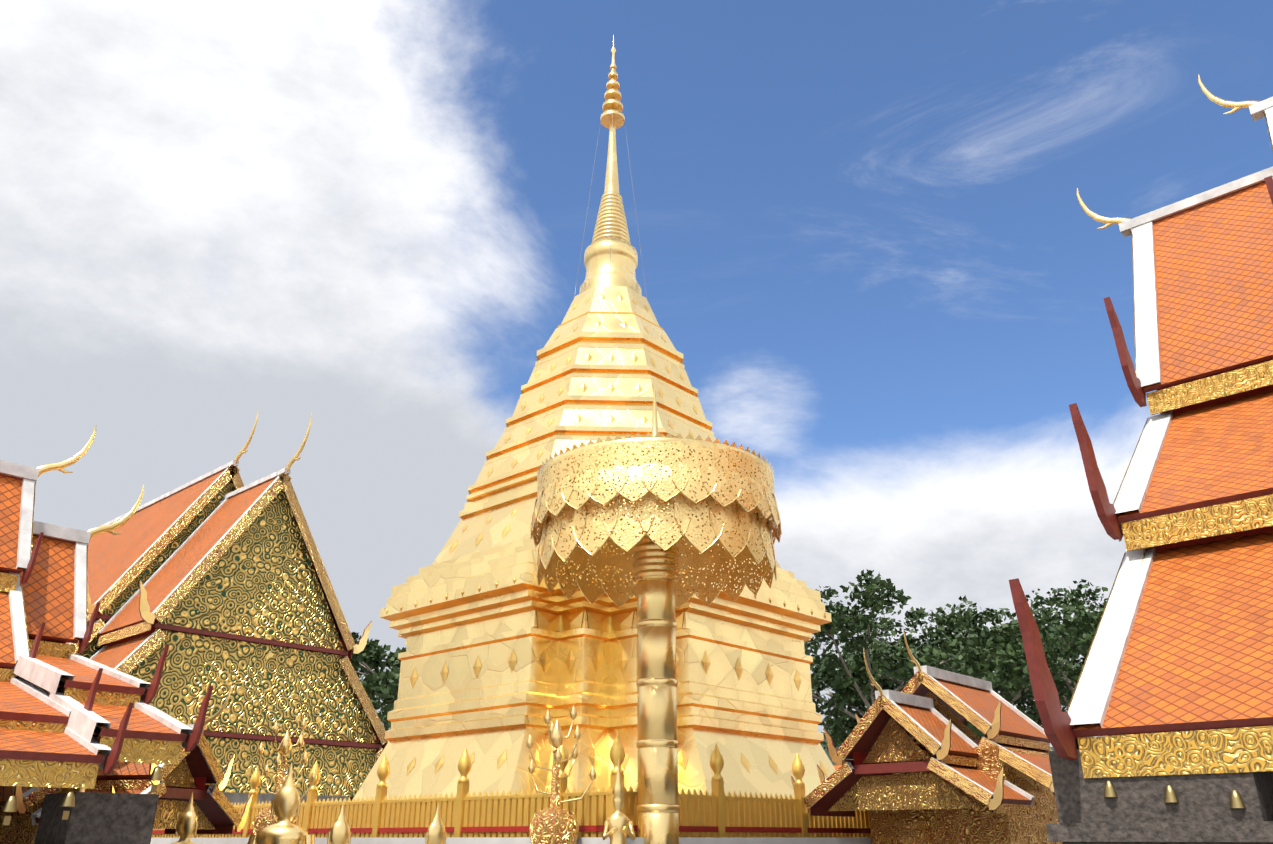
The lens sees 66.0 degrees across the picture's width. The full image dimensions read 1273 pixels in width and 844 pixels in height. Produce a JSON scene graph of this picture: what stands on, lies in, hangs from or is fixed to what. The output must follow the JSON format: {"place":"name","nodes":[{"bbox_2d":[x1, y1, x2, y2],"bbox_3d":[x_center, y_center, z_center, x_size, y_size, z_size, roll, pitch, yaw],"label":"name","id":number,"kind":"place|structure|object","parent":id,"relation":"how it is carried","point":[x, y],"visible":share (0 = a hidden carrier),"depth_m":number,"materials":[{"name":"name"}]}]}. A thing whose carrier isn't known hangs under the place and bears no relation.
{"place":"outdoors","nodes":[
{"label":"outdoors","id":0,"kind":"place"},
{"bbox_2d":[31,788,84,843],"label":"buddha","id":1,"kind":"object","parent":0,"point":[64,790],"visible":0.06,"depth_m":11.24,"materials":[{"name":"gold metal"}]},
{"bbox_2d":[0,0,1272,746],"label":"sky","id":2,"kind":"structure","parent":0,"point":[874,263],"materials":[{"name":"blue"}]},
{"bbox_2d":[821,738,1054,764],"bbox_3d":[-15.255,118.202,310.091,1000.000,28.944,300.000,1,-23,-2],"label":"hill terrain","id":3,"kind":"structure","parent":0,"point":[833,763],"depth_m":218.54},
{"bbox_2d":[1009,75,1272,843],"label":"hall","id":4,"kind":"structure","parent":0,"point":[1170,706],"depth_m":10.03,"materials":[{"name":"orange tile"}]},
{"label":"ground","id":5,"kind":"structure","parent":0,"visible":0},
{"bbox_2d":[0,424,212,843],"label":"pavilion","id":6,"kind":"structure","parent":5,"relation":"on","point":[69,718],"depth_m":11.08,"materials":[{"name":"orange tile"}]},
{"bbox_2d":[0,663,251,843],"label":"shrine","id":7,"kind":"object","parent":5,"relation":"on","point":[197,772],"visible":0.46,"depth_m":13.68,"materials":[{"name":"gold tile"}]},
{"bbox_2d":[171,792,197,843],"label":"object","id":8,"kind":"object","parent":5,"relation":"on","point":[186,826],"visible":1,"depth_m":11.82,"materials":[{"name":"gold metal"}]},
{"bbox_2d":[66,409,388,805],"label":"temple building","id":9,"kind":"structure","parent":5,"relation":"on","point":[218,579],"depth_m":33.30,"materials":[{"name":"gold tile"}]},
{"bbox_2d":[247,763,314,843],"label":"buddha statue","id":10,"kind":"object","parent":5,"relation":"on","point":[286,805],"visible":1,"depth_m":12.69,"materials":[{"name":"gold metal"}]},
{"bbox_2d":[253,717,316,834],"bbox_3d":[-5.290,6.011,14.286,0.787,3.328,0.862,20,-30,-40],"label":"candelabra","id":11,"kind":"object","parent":5,"relation":"on","point":[262,819],"visible":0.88,"depth_m":14.54,"materials":[{"name":"gold metal"}]},
{"bbox_2d":[327,803,351,843],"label":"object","id":12,"kind":"object","parent":5,"relation":"on","point":[339,833],"visible":1,"depth_m":11.24,"materials":[{"name":"gold metal"}]},
{"bbox_2d":[344,632,405,730],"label":"tree","id":13,"kind":"object","parent":5,"relation":"on","point":[390,690],"visible":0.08,"depth_m":62.53,"materials":[{"name":"green plant"}]},
{"bbox_2d":[353,635,405,742],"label":"tree","id":14,"kind":"object","parent":5,"relation":"on","point":[375,665],"visible":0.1,"depth_m":68.84,"materials":[{"name":"green plant"}]},
{"bbox_2d":[425,803,446,843],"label":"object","id":15,"kind":"object","parent":5,"relation":"on","point":[436,832],"visible":1,"depth_m":10.65,"materials":[{"name":"gold metal"}]},
{"bbox_2d":[150,731,871,843],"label":"platform fence","id":16,"kind":"object","parent":5,"relation":"on","point":[717,815],"visible":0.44,"depth_m":13.81,"materials":[{"name":"metal"}]},
{"bbox_2d":[526,705,595,843],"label":"candelabra","id":17,"kind":"object","parent":5,"relation":"on","point":[554,823],"visible":1,"depth_m":11.66,"materials":[{"name":"gold metal"}]},
{"bbox_2d":[354,35,835,800],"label":"chedi","id":18,"kind":"structure","parent":5,"relation":"on","point":[500,655],"depth_m":18.79,"materials":[{"name":"gold metal"}]},
{"bbox_2d":[349,765,841,800],"bbox_3d":[-1.304,13.350,32.817,65.620,4.300,38.679,1,-23,-2],"label":"cloister gallery","id":19,"kind":"object","parent":5,"relation":"on","point":[836,767],"depth_m":39.14,"materials":[{"name":"orange tile"}]},
{"bbox_2d":[602,758,635,843],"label":"deva statue","id":20,"kind":"object","parent":5,"relation":"on","point":[618,824],"visible":1,"depth_m":11.27,"materials":[{"name":"gold metal"}]},
{"bbox_2d":[531,383,781,843],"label":"ceremonial umbrella","id":21,"kind":"object","parent":5,"relation":"on","point":[656,494],"visible":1,"depth_m":12.21,"materials":[{"name":"gold metal"}]},
{"bbox_2d":[804,633,1005,749],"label":"tree","id":22,"kind":"object","parent":5,"relation":"on","point":[910,639],"visible":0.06,"depth_m":82.52,"materials":[{"name":"green plant"}]},
{"bbox_2d":[890,729,931,843],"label":"candelabra","id":23,"kind":"object","parent":5,"relation":"on","point":[913,826],"visible":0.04,"depth_m":14.56,"materials":[{"name":"gold metal"}]},
{"bbox_2d":[804,569,1019,751],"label":"tree","id":24,"kind":"object","parent":5,"relation":"on","point":[849,691],"visible":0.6,"depth_m":75.61,"materials":[{"name":"green plant"}]},
{"bbox_2d":[791,626,1061,843],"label":"shrine","id":25,"kind":"object","parent":5,"relation":"on","point":[994,785],"visible":0.9,"depth_m":14.37,"materials":[{"name":"gold tile"}]},
{"bbox_2d":[810,588,1086,740],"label":"tree","id":26,"kind":"object","parent":5,"relation":"on","point":[1016,684],"visible":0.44,"depth_m":75.70,"materials":[{"name":"green plant"}]},
{"bbox_2d":[860,579,1107,722],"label":"tree","id":27,"kind":"object","parent":5,"relation":"on","point":[1080,605],"visible":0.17,"depth_m":85.42,"materials":[{"name":"green plant"}]},
{"bbox_2d":[879,595,1106,702],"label":"tree","id":28,"kind":"object","parent":5,"relation":"on","point":[1072,647],"visible":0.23,"depth_m":79.09,"materials":[{"name":"green plant"}]},
{"bbox_2d":[960,611,1102,727],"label":"tree","id":29,"kind":"object","parent":5,"relation":"on","point":[1024,697],"visible":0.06,"depth_m":89.58,"materials":[{"name":"green plant"}]},
{"bbox_2d":[1012,622,1095,690],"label":"tree","id":30,"kind":"object","parent":5,"relation":"on","point":[1085,652],"depth_m":83.72,"materials":[{"name":"green plant"}]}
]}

